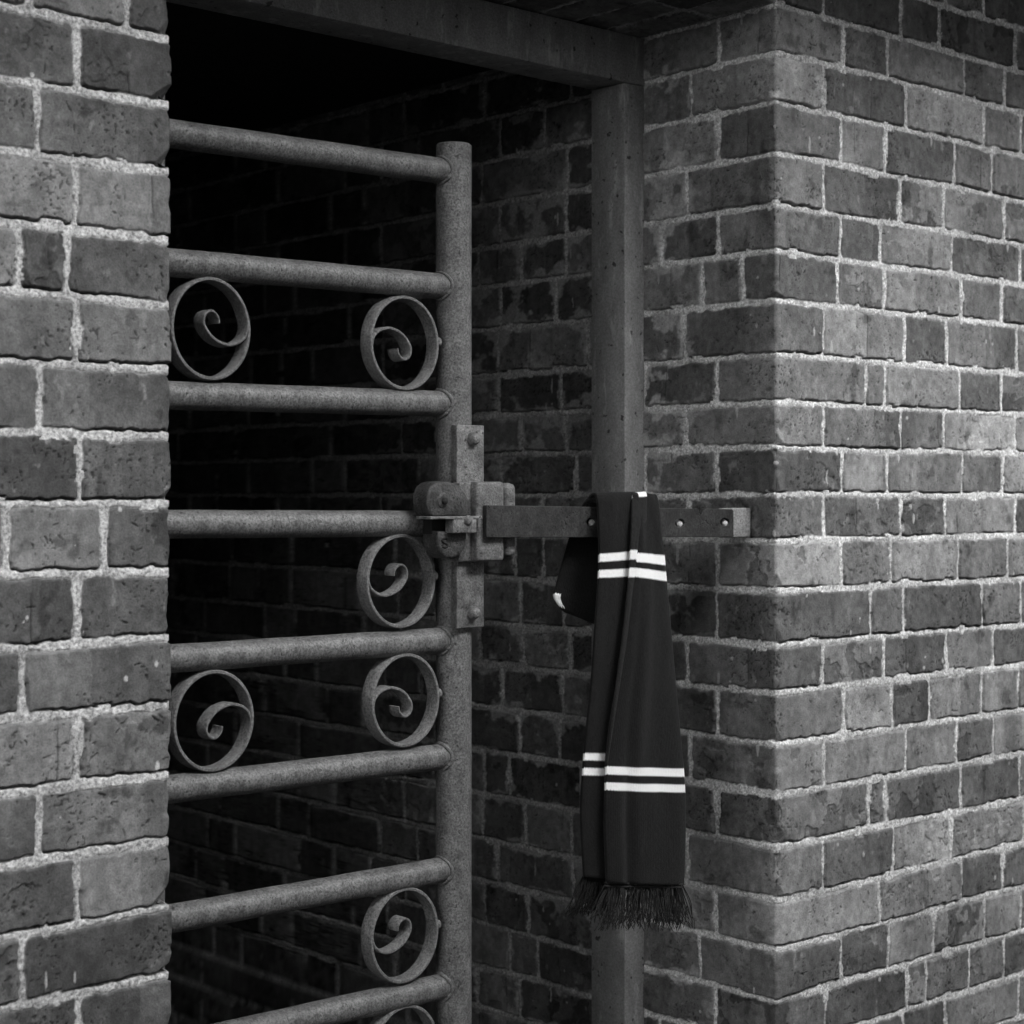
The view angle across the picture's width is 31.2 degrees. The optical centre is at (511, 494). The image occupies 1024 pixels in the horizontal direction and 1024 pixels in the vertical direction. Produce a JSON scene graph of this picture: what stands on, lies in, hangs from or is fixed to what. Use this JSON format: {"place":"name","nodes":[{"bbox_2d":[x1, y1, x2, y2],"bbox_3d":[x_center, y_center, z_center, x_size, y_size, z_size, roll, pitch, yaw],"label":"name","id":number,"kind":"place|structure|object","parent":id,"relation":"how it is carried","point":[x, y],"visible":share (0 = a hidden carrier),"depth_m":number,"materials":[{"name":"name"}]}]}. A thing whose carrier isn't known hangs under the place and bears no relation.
{"place":"outdoors","nodes":[
{"label":"outdoors","id":0,"kind":"place"},
{"label":"ground","id":1,"kind":"structure","parent":0,"visible":0},
{"bbox_2d":[0,0,171,1023],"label":"brick wall","id":2,"kind":"structure","parent":1,"relation":"on","point":[85,686],"depth_m":1.99,"materials":[{"name":"grey brick"}]},
{"bbox_2d":[161,95,749,1023],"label":"tubular gate","id":3,"kind":"structure","parent":2,"relation":"attached to","point":[463,519],"depth_m":2.38,"materials":[{"name":"grey metal"}]},
{"bbox_2d":[553,491,694,931],"bbox_3d":[0.154,0.317,2.615,0.264,0.642,0.104,0,0,-42],"label":"scarf","id":4,"kind":"object","parent":3,"relation":"hanging from","point":[611,584],"visible":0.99,"depth_m":2.57,"materials":[{"name":"black fabric"}]},
{"bbox_2d":[166,0,644,1023],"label":"steel door frame","id":5,"kind":"object","parent":1,"relation":"on","point":[606,66],"visible":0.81,"depth_m":2.94,"materials":[{"name":"paint"}]},
{"bbox_2d":[484,0,775,37],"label":"brick lintel","id":6,"kind":"structure","parent":5,"relation":"on","point":[641,18],"depth_m":2.81,"materials":[{"name":"grey brick"}]},
{"bbox_2d":[165,0,1023,1023],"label":"brick wall","id":7,"kind":"structure","parent":1,"relation":"on","point":[833,262],"depth_m":3.09,"materials":[{"name":"grey brick"}]},
{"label":"passage wall","id":8,"kind":"structure","parent":1,"relation":"on","visible":0},
{"bbox_2d":[165,2,491,154],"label":"ceiling","id":9,"kind":"structure","parent":8,"relation":"on","point":[227,70],"depth_m":3.26,"materials":[{"name":"paint"}]}
]}

